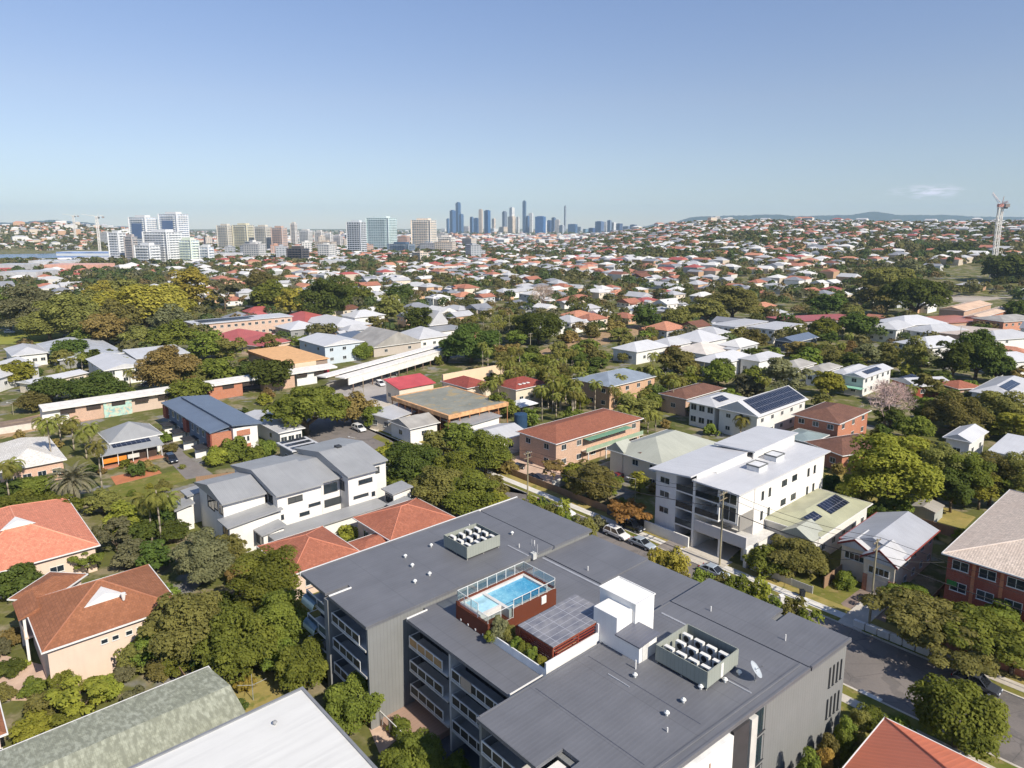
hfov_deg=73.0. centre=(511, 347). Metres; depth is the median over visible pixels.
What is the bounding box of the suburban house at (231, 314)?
[221,312,245,317]
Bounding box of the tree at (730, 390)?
[720,388,743,396]
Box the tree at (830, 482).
[822,474,844,494]
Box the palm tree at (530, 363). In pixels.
[526,361,533,377]
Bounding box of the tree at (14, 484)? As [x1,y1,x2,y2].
[0,476,34,496]
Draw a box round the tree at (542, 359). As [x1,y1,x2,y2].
[532,354,551,365]
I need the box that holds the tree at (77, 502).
[45,493,83,511]
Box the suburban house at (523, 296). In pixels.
[518,290,544,301]
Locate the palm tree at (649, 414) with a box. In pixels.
[640,410,657,433]
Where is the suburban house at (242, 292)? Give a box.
[226,289,256,296]
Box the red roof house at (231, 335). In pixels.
[218,328,273,340]
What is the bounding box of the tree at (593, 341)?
[580,338,600,348]
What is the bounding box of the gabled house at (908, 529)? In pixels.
[837,511,940,592]
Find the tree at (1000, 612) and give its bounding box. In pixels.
[976,597,1023,630]
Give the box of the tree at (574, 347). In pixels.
[565,344,585,353]
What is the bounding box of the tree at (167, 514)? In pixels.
[150,499,175,524]
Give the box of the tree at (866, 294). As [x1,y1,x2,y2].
[853,285,891,307]
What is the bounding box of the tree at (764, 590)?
[743,574,772,603]
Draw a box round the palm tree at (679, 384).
[663,377,680,389]
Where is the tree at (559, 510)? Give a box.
[555,497,571,517]
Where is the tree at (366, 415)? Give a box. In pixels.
[361,405,383,426]
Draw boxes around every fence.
[175,665,185,677]
[196,472,234,481]
[410,488,459,516]
[508,468,606,512]
[552,461,609,486]
[607,508,643,526]
[644,520,688,546]
[750,567,812,593]
[823,564,842,588]
[896,511,964,538]
[932,583,944,596]
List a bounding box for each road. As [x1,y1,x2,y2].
[295,416,1023,767]
[332,374,395,401]
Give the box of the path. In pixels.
[111,470,160,484]
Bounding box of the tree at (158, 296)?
[92,283,197,327]
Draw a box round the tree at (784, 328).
[783,326,794,336]
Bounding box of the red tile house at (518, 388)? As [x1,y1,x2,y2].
[493,376,546,402]
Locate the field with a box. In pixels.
[0,330,62,343]
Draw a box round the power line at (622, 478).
[525,453,719,493]
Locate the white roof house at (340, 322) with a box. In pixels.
[308,314,371,334]
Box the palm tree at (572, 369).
[567,366,576,377]
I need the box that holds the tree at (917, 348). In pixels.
[897,335,928,368]
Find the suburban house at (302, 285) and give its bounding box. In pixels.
[296,282,308,287]
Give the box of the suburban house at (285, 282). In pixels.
[276,280,288,284]
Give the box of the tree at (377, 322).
[365,315,386,327]
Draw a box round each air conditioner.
[457,538,463,544]
[458,532,465,542]
[465,528,471,537]
[466,536,472,544]
[472,532,479,541]
[474,526,480,536]
[481,530,487,538]
[664,644,674,653]
[675,639,686,653]
[676,650,686,659]
[682,632,692,648]
[687,645,698,659]
[688,656,699,666]
[693,638,704,654]
[699,651,710,666]
[700,663,711,671]
[706,644,716,661]
[712,658,723,677]
[718,650,729,660]
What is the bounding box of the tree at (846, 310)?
[839,305,864,314]
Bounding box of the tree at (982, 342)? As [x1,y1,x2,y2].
[949,328,1007,380]
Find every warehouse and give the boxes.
[56,251,108,257]
[926,315,972,325]
[939,300,990,315]
[963,306,1007,318]
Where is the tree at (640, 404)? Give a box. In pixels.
[615,395,659,418]
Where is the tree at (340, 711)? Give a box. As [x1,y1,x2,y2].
[323,670,384,733]
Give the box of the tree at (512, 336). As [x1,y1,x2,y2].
[505,329,527,343]
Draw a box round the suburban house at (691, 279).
[686,276,702,281]
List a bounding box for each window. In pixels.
[22,473,31,476]
[38,470,46,475]
[49,564,64,571]
[101,638,108,645]
[112,634,119,641]
[125,629,132,636]
[207,494,214,511]
[214,500,217,510]
[219,504,223,515]
[222,525,228,535]
[256,533,262,544]
[268,494,272,503]
[288,494,302,503]
[299,510,309,516]
[308,501,320,507]
[323,482,337,493]
[324,496,340,507]
[339,479,344,490]
[353,492,368,499]
[358,477,372,484]
[385,493,392,502]
[543,443,548,449]
[561,444,565,450]
[576,453,581,459]
[632,459,637,466]
[659,489,668,497]
[659,505,668,514]
[660,476,669,485]
[690,415,695,421]
[691,403,696,410]
[698,417,703,423]
[699,405,704,411]
[707,407,712,413]
[723,504,736,523]
[724,492,736,506]
[755,707,765,736]
[755,734,763,766]
[780,498,785,505]
[782,479,786,486]
[790,492,795,500]
[792,474,796,481]
[798,418,804,423]
[812,421,818,426]
[825,699,828,719]
[827,424,833,429]
[828,667,831,688]
[829,456,835,463]
[829,696,831,716]
[831,664,834,685]
[832,693,835,713]
[835,661,838,682]
[836,690,839,710]
[839,659,842,679]
[844,551,863,563]
[868,565,888,578]
[949,582,966,594]
[951,559,968,573]
[975,589,993,603]
[978,567,996,582]
[1005,598,1022,613]
[1006,576,1023,591]
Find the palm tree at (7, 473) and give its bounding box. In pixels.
[0,461,17,494]
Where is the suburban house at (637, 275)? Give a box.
[630,273,651,282]
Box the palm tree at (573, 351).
[568,348,578,365]
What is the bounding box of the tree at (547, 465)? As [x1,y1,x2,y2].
[541,459,564,479]
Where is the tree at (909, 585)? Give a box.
[877,582,933,606]
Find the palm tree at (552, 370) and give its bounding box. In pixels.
[546,368,559,373]
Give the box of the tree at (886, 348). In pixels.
[877,342,904,359]
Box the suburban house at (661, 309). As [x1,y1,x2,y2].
[652,306,667,317]
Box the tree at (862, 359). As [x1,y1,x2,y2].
[852,353,870,361]
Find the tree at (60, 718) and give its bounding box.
[47,704,91,728]
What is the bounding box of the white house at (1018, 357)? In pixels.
[972,351,1023,375]
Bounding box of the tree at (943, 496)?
[910,465,944,498]
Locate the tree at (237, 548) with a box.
[215,533,247,564]
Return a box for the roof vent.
[664,710,669,716]
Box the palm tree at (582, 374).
[575,371,587,377]
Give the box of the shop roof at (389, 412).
[370,403,415,431]
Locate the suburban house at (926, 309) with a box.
[909,302,936,313]
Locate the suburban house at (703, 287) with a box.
[697,284,714,292]
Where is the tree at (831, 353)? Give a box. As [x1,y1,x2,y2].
[818,345,845,363]
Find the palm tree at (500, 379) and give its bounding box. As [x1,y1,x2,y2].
[492,374,504,394]
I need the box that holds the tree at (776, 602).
[761,593,782,607]
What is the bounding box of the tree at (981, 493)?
[969,474,1003,509]
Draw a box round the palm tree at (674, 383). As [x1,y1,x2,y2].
[668,379,678,392]
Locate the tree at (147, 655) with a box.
[127,626,173,666]
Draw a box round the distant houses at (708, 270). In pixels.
[0,217,1023,293]
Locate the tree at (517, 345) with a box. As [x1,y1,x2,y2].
[504,343,520,350]
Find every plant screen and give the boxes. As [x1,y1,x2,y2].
[444,523,499,559]
[655,624,738,690]
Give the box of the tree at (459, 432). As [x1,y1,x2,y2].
[440,422,474,451]
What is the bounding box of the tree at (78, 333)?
[66,326,96,338]
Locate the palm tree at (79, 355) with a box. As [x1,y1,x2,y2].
[74,353,87,369]
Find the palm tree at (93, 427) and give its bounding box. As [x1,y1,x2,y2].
[81,421,100,451]
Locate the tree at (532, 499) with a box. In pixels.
[522,492,536,503]
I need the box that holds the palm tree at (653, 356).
[647,352,659,361]
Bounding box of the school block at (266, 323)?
[185,313,291,333]
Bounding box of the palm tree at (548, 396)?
[543,392,551,408]
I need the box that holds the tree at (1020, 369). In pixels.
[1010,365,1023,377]
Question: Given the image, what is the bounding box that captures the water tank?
[514,412,526,428]
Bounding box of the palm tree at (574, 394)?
[568,391,576,412]
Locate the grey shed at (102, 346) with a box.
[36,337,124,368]
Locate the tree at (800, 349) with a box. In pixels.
[795,342,823,359]
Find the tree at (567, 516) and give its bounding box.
[563,513,577,520]
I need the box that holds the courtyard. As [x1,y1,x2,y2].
[367,721,395,752]
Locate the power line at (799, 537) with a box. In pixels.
[724,508,874,557]
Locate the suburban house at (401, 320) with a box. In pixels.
[396,312,409,326]
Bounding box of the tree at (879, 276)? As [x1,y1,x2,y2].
[857,267,915,285]
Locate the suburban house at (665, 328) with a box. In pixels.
[637,321,685,338]
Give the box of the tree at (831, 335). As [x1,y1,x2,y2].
[816,331,840,343]
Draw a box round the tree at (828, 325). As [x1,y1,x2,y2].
[807,318,841,340]
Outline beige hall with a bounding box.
[937,325,1004,340]
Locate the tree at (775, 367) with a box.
[759,357,814,389]
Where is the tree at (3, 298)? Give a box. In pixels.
[0,294,15,329]
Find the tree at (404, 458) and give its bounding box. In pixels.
[384,441,442,482]
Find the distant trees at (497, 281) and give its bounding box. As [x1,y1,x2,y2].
[0,218,1023,351]
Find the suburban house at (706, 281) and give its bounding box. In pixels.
[699,278,714,284]
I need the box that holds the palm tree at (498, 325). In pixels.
[495,323,503,344]
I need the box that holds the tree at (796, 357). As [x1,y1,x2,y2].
[789,354,807,359]
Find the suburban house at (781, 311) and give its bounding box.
[763,309,790,318]
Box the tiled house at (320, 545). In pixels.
[256,526,359,599]
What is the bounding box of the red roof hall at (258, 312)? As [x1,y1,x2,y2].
[243,311,266,315]
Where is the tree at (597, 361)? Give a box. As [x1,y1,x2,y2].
[588,356,608,367]
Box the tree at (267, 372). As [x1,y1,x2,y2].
[246,359,293,386]
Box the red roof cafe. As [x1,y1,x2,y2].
[383,373,435,403]
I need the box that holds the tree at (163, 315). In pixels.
[145,303,193,326]
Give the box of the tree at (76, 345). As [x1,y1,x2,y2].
[49,339,89,358]
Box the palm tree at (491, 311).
[487,309,494,323]
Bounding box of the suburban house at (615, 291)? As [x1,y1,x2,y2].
[610,289,621,296]
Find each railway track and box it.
[0,357,448,427]
[0,371,331,424]
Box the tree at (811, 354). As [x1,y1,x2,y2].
[796,346,822,364]
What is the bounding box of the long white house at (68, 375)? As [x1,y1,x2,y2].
[16,369,88,392]
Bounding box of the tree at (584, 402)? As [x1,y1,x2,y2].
[567,393,590,408]
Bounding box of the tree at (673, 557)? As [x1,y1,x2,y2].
[664,545,691,577]
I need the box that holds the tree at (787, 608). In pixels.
[781,595,807,616]
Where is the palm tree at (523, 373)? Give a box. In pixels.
[519,370,526,375]
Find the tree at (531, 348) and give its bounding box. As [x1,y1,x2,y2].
[522,345,540,354]
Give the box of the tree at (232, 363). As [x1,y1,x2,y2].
[229,361,240,366]
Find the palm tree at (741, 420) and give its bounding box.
[732,414,750,432]
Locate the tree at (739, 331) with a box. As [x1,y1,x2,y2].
[727,326,749,337]
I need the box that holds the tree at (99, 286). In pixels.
[81,280,114,296]
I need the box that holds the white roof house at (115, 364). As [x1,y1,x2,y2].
[86,352,142,382]
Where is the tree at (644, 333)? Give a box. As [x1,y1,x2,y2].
[637,331,654,337]
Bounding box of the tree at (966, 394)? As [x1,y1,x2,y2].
[959,391,971,398]
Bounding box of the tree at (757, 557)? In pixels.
[742,543,790,577]
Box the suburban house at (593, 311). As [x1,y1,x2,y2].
[590,309,611,316]
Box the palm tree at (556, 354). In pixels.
[554,351,560,359]
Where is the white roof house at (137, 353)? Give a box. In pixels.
[123,344,189,359]
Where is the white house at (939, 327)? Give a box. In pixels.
[903,323,968,339]
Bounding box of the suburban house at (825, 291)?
[818,290,834,295]
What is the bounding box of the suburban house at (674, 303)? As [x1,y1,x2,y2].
[652,298,686,308]
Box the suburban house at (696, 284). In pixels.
[688,280,708,289]
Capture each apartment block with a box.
[99,231,111,243]
[203,236,212,243]
[224,245,235,251]
[242,242,265,256]
[244,240,261,243]
[270,243,278,252]
[275,244,286,257]
[301,240,311,251]
[315,240,336,248]
[317,243,335,255]
[318,235,325,241]
[367,243,373,250]
[397,235,409,243]
[412,251,429,261]
[420,242,434,249]
[434,240,455,249]
[437,232,447,236]
[462,237,476,243]
[465,243,480,256]
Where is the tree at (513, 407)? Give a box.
[503,398,520,417]
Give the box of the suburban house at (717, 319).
[711,316,739,323]
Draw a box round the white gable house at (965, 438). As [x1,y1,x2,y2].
[942,424,988,454]
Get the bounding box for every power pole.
[523,451,531,494]
[719,491,727,564]
[868,537,880,624]
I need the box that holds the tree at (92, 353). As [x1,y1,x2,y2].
[78,349,99,365]
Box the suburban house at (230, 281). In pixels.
[217,278,241,283]
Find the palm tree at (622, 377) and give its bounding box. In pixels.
[614,373,627,380]
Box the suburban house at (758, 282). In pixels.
[748,279,766,285]
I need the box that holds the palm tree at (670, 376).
[666,374,675,389]
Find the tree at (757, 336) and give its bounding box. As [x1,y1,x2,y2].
[741,329,769,345]
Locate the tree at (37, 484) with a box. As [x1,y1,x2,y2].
[19,474,57,494]
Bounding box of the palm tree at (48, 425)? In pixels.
[35,419,58,451]
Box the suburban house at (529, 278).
[522,276,540,283]
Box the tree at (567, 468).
[560,462,580,482]
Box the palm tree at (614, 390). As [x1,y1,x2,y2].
[607,385,620,409]
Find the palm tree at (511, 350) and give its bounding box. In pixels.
[507,346,516,356]
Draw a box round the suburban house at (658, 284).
[647,281,668,288]
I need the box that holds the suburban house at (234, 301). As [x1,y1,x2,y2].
[220,296,242,305]
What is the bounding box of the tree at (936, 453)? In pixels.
[918,442,968,500]
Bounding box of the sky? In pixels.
[0,0,1023,228]
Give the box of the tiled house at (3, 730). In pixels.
[0,702,8,749]
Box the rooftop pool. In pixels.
[456,561,555,642]
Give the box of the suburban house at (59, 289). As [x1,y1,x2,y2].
[51,287,72,292]
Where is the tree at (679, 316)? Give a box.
[658,306,700,324]
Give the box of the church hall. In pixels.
[418,309,447,326]
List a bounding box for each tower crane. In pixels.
[64,213,78,235]
[81,214,103,250]
[989,192,1009,277]
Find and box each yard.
[0,655,46,700]
[366,400,391,408]
[507,486,525,493]
[513,456,561,483]
[825,469,974,543]
[946,295,1011,302]
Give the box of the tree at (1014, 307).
[1000,300,1023,314]
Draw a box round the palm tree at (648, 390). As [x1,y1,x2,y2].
[641,387,652,393]
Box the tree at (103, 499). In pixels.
[82,487,124,514]
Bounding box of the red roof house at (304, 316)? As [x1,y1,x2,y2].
[289,311,320,322]
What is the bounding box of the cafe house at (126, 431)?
[97,421,162,451]
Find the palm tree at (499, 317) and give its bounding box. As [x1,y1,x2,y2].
[494,314,501,330]
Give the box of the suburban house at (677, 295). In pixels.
[660,291,684,298]
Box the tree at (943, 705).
[905,673,1011,764]
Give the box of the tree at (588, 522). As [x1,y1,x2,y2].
[573,515,598,536]
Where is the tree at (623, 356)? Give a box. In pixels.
[617,353,628,362]
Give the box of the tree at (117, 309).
[84,298,145,327]
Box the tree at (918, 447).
[893,434,935,485]
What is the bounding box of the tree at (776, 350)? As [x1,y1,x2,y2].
[767,346,783,357]
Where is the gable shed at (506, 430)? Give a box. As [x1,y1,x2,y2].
[471,423,522,453]
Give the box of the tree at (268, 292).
[249,278,292,308]
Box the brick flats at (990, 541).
[941,489,1023,635]
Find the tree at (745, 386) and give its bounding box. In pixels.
[731,373,766,396]
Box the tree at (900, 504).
[877,491,914,511]
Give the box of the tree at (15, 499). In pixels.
[0,488,57,507]
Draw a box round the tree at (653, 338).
[646,336,658,340]
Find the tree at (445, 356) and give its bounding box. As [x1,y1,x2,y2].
[440,347,456,360]
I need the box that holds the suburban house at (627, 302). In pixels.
[617,298,640,306]
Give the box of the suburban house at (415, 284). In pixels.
[407,282,423,289]
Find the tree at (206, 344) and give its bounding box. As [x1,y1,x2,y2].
[185,329,226,359]
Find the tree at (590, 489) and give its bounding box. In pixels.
[565,459,621,499]
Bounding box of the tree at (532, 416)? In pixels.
[522,408,539,426]
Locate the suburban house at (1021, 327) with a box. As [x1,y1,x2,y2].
[1019,321,1023,331]
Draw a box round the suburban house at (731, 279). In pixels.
[717,277,734,284]
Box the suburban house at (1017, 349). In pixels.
[997,345,1023,352]
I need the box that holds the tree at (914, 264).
[896,259,925,271]
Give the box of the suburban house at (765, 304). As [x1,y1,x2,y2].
[758,302,776,312]
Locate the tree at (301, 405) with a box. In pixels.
[260,385,350,435]
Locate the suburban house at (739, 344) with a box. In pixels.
[717,338,758,351]
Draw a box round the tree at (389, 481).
[386,469,407,485]
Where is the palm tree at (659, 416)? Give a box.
[651,411,662,430]
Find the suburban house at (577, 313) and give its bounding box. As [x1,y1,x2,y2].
[560,310,589,316]
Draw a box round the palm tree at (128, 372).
[122,368,134,385]
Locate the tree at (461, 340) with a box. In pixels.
[438,322,502,362]
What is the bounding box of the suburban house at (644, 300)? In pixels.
[638,297,657,304]
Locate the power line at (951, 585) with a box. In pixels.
[876,558,1023,611]
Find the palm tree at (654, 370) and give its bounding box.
[647,366,662,376]
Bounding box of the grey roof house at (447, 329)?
[426,325,457,334]
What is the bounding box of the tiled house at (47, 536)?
[0,498,100,598]
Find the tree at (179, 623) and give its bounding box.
[136,590,233,661]
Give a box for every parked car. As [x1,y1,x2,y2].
[4,329,15,332]
[56,394,70,398]
[164,452,178,463]
[351,422,365,431]
[376,379,384,386]
[515,462,525,468]
[528,473,543,480]
[557,505,575,515]
[603,523,629,540]
[613,472,624,478]
[618,518,644,533]
[628,535,655,550]
[698,562,729,578]
[951,669,1002,697]
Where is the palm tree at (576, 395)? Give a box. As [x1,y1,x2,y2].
[567,390,579,413]
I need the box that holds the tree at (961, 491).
[930,467,975,512]
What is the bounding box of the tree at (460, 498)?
[441,468,499,515]
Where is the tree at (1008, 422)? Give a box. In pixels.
[986,412,1023,435]
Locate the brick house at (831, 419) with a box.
[791,402,871,437]
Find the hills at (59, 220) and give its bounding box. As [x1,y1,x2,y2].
[0,220,127,227]
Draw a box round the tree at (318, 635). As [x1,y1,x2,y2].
[310,630,323,639]
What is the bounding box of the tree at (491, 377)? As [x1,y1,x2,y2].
[484,372,506,381]
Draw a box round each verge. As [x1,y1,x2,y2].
[372,434,389,442]
[379,430,1023,697]
[386,467,1016,767]
[419,441,1023,684]
[840,701,871,736]
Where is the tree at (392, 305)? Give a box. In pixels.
[373,294,405,319]
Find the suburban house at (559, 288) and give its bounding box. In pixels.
[544,286,566,291]
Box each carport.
[276,436,317,456]
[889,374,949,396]
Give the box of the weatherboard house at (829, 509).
[764,488,872,568]
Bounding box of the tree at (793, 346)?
[782,341,816,356]
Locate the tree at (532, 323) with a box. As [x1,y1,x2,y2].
[511,312,566,343]
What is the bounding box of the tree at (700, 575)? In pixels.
[691,567,715,582]
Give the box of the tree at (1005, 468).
[973,450,1022,505]
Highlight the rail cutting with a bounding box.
[539,324,643,356]
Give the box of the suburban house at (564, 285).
[552,283,570,290]
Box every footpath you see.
[367,427,402,442]
[384,431,845,617]
[441,501,994,767]
[861,620,1023,691]
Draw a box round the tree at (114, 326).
[78,313,130,342]
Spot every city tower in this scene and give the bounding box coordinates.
[446,218,449,232]
[450,210,455,232]
[456,202,460,232]
[459,214,463,232]
[464,226,469,232]
[470,217,473,232]
[474,218,478,232]
[479,209,482,232]
[484,210,490,233]
[492,218,495,227]
[499,227,507,232]
[502,211,506,226]
[508,216,515,232]
[509,207,514,216]
[516,217,519,232]
[522,200,525,232]
[526,216,529,233]
[528,213,532,231]
[535,216,545,232]
[547,220,550,231]
[551,217,555,231]
[555,219,559,232]
[559,225,564,233]
[564,206,565,231]
[568,224,577,232]
[595,221,603,232]
[604,222,606,231]
[607,220,611,231]
[612,222,615,229]
[616,223,622,229]
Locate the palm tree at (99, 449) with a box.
[84,439,109,488]
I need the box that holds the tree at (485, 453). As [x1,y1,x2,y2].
[458,429,513,473]
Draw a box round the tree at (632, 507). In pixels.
[607,498,652,528]
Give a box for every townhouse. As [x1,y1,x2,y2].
[297,333,364,363]
[710,318,768,336]
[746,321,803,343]
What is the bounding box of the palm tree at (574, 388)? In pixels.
[569,386,581,408]
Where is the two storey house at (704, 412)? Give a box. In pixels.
[686,392,747,428]
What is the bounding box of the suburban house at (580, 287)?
[569,284,583,291]
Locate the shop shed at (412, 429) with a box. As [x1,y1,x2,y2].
[388,412,440,442]
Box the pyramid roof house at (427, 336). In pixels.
[400,326,447,347]
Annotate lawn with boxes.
[108,470,188,500]
[224,669,282,711]
[799,568,860,605]
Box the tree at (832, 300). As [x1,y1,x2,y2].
[806,293,848,313]
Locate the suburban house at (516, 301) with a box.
[505,299,532,307]
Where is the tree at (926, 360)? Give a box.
[912,352,928,365]
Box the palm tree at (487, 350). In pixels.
[482,347,492,359]
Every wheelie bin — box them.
[779,594,784,603]
[799,589,805,596]
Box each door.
[423,635,432,643]
[432,642,442,651]
[466,667,477,678]
[478,676,490,687]
[642,643,648,661]
[866,576,886,592]
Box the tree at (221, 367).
[197,356,236,380]
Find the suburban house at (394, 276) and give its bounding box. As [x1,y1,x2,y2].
[386,274,404,279]
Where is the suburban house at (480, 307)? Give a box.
[465,303,492,318]
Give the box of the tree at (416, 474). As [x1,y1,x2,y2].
[413,460,448,477]
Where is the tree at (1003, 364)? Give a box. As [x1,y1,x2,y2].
[977,353,1017,377]
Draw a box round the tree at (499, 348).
[494,345,506,356]
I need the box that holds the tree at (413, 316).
[401,307,432,330]
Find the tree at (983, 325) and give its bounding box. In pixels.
[972,324,992,327]
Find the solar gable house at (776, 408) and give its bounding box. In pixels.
[716,385,808,435]
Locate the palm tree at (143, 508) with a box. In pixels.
[136,494,162,540]
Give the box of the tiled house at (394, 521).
[352,497,455,540]
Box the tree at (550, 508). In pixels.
[537,504,557,513]
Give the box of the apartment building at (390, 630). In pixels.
[299,496,851,767]
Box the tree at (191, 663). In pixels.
[189,655,215,667]
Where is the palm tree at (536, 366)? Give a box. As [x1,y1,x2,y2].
[531,364,539,377]
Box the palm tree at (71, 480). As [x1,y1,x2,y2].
[44,460,100,498]
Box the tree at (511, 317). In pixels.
[502,314,517,326]
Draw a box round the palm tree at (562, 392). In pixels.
[557,383,567,408]
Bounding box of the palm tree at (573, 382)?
[565,378,582,388]
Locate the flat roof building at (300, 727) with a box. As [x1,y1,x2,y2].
[128,686,377,767]
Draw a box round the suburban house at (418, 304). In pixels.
[403,302,428,311]
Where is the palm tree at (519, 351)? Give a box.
[515,348,523,361]
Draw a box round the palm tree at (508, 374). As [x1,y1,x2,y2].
[504,369,513,378]
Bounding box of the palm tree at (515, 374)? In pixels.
[510,371,521,378]
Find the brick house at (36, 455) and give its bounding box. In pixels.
[0,437,66,481]
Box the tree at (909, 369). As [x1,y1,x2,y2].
[899,364,923,375]
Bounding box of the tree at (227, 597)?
[215,590,236,615]
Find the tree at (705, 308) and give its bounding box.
[685,298,728,319]
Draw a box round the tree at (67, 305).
[31,292,100,333]
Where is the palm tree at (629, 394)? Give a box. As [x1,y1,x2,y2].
[620,391,638,398]
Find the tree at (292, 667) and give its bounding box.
[274,636,328,691]
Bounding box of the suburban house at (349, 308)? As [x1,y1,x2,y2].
[336,304,358,314]
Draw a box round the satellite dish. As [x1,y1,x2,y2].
[751,661,762,680]
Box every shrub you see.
[0,627,21,645]
[0,637,12,656]
[0,657,27,678]
[0,681,17,701]
[12,429,25,438]
[16,675,47,697]
[44,669,81,692]
[51,438,64,447]
[57,424,77,433]
[79,677,88,691]
[83,464,101,471]
[91,525,101,533]
[96,468,108,474]
[119,459,133,467]
[120,684,144,700]
[125,460,146,475]
[126,489,136,496]
[143,459,154,467]
[144,655,169,682]
[145,482,152,488]
[147,465,160,471]
[152,479,173,490]
[160,431,172,441]
[162,442,178,451]
[191,656,223,671]
[202,445,231,465]
[221,435,246,462]
[224,564,247,584]
[232,672,256,692]
[237,697,249,709]
[238,358,247,363]
[238,407,248,412]
[243,445,264,461]
[255,439,276,456]
[256,393,272,404]
[258,387,275,396]
[337,524,357,540]
[351,341,373,358]
[374,441,392,456]
[385,714,411,737]
[434,355,443,364]
[445,748,471,767]
[483,630,494,642]
[490,614,508,638]
[496,457,518,473]
[500,624,515,643]
[510,636,521,649]
[517,640,532,655]
[526,646,537,660]
[533,654,546,666]
[548,341,566,352]
[563,330,580,341]
[583,324,601,337]
[586,366,600,374]
[590,514,605,527]
[605,318,625,330]
[617,336,634,345]
[636,367,647,373]
[648,482,655,492]
[659,419,670,428]
[659,550,668,564]
[702,423,721,435]
[796,745,820,767]
[815,732,841,767]
[816,570,831,577]
[816,747,834,767]
[831,463,846,473]
[832,570,856,589]
[833,714,857,749]
[833,729,854,767]
[844,744,859,760]
[846,708,870,751]
[856,702,881,730]
[869,423,893,435]
[873,712,891,729]
[886,714,916,731]
[937,589,943,598]
[951,528,965,538]
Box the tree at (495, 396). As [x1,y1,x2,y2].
[488,391,509,413]
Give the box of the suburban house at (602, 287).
[596,285,613,290]
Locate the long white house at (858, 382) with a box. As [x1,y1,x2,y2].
[843,363,893,396]
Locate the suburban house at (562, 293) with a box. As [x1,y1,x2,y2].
[546,290,566,297]
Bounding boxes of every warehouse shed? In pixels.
[0,263,40,269]
[0,270,58,279]
[28,259,87,264]
[44,263,114,269]
[74,257,124,261]
[214,252,275,255]
[320,259,357,264]
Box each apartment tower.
[107,230,125,256]
[123,234,137,262]
[128,215,157,244]
[133,242,160,264]
[142,229,181,263]
[157,212,189,236]
[178,237,199,261]
[198,244,213,261]
[216,224,232,247]
[232,223,253,247]
[253,225,271,248]
[270,226,287,246]
[286,246,308,259]
[290,222,297,243]
[298,229,312,242]
[314,230,323,241]
[324,232,332,241]
[332,234,342,245]
[346,220,366,252]
[365,216,396,248]
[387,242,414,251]
[411,218,436,247]
[437,235,454,241]
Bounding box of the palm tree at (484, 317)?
[479,315,487,326]
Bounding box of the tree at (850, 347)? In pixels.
[834,340,857,354]
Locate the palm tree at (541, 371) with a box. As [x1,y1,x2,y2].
[536,365,545,375]
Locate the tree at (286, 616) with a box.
[255,588,309,645]
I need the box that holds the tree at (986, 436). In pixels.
[953,420,989,438]
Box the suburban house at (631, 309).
[619,305,649,313]
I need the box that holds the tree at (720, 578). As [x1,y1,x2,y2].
[714,570,731,583]
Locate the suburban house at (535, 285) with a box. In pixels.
[530,283,551,291]
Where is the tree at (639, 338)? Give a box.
[634,336,647,341]
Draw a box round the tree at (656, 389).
[641,384,668,396]
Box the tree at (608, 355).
[601,350,613,359]
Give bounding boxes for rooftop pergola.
[491,594,598,676]
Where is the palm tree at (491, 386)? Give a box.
[484,379,497,394]
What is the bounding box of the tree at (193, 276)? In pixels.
[167,266,217,303]
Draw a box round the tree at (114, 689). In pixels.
[87,673,123,702]
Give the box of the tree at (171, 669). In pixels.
[158,647,190,677]
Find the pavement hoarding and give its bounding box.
[853,619,929,655]
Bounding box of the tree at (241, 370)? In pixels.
[233,361,252,376]
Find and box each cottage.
[612,339,667,364]
[655,336,692,347]
[678,330,726,344]
[680,341,726,358]
[692,326,729,339]
[694,350,749,376]
[738,351,784,373]
[774,332,818,351]
[777,358,816,380]
[806,362,842,385]
[833,364,866,384]
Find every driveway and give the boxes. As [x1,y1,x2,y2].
[160,440,211,478]
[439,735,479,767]
[657,540,683,550]
[678,545,731,567]
[688,535,740,559]
[839,593,887,630]
[841,589,888,622]
[859,689,882,701]
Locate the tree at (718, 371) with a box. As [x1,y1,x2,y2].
[700,360,736,385]
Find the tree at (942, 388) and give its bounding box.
[925,384,948,395]
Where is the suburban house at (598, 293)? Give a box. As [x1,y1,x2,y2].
[584,288,614,299]
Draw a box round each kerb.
[376,431,1023,699]
[386,466,1021,767]
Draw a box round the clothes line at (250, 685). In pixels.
[237,674,264,699]
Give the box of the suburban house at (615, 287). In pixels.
[606,285,621,289]
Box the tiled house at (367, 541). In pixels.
[348,533,387,550]
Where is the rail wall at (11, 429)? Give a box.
[0,423,38,433]
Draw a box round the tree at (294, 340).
[287,335,306,344]
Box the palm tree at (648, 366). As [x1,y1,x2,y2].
[644,363,653,373]
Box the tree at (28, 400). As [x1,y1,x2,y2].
[11,391,51,411]
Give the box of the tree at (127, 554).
[109,538,147,567]
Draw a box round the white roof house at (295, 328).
[274,320,315,337]
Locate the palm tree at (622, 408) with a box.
[616,405,629,412]
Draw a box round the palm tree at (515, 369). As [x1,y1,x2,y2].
[508,366,521,373]
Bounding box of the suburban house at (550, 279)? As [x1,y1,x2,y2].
[538,278,562,283]
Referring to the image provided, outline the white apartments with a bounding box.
[649,426,830,567]
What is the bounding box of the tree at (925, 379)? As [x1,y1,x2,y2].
[911,373,948,396]
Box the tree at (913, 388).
[904,384,919,404]
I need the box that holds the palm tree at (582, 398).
[578,392,586,404]
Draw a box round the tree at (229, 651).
[190,601,280,682]
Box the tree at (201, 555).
[167,526,236,583]

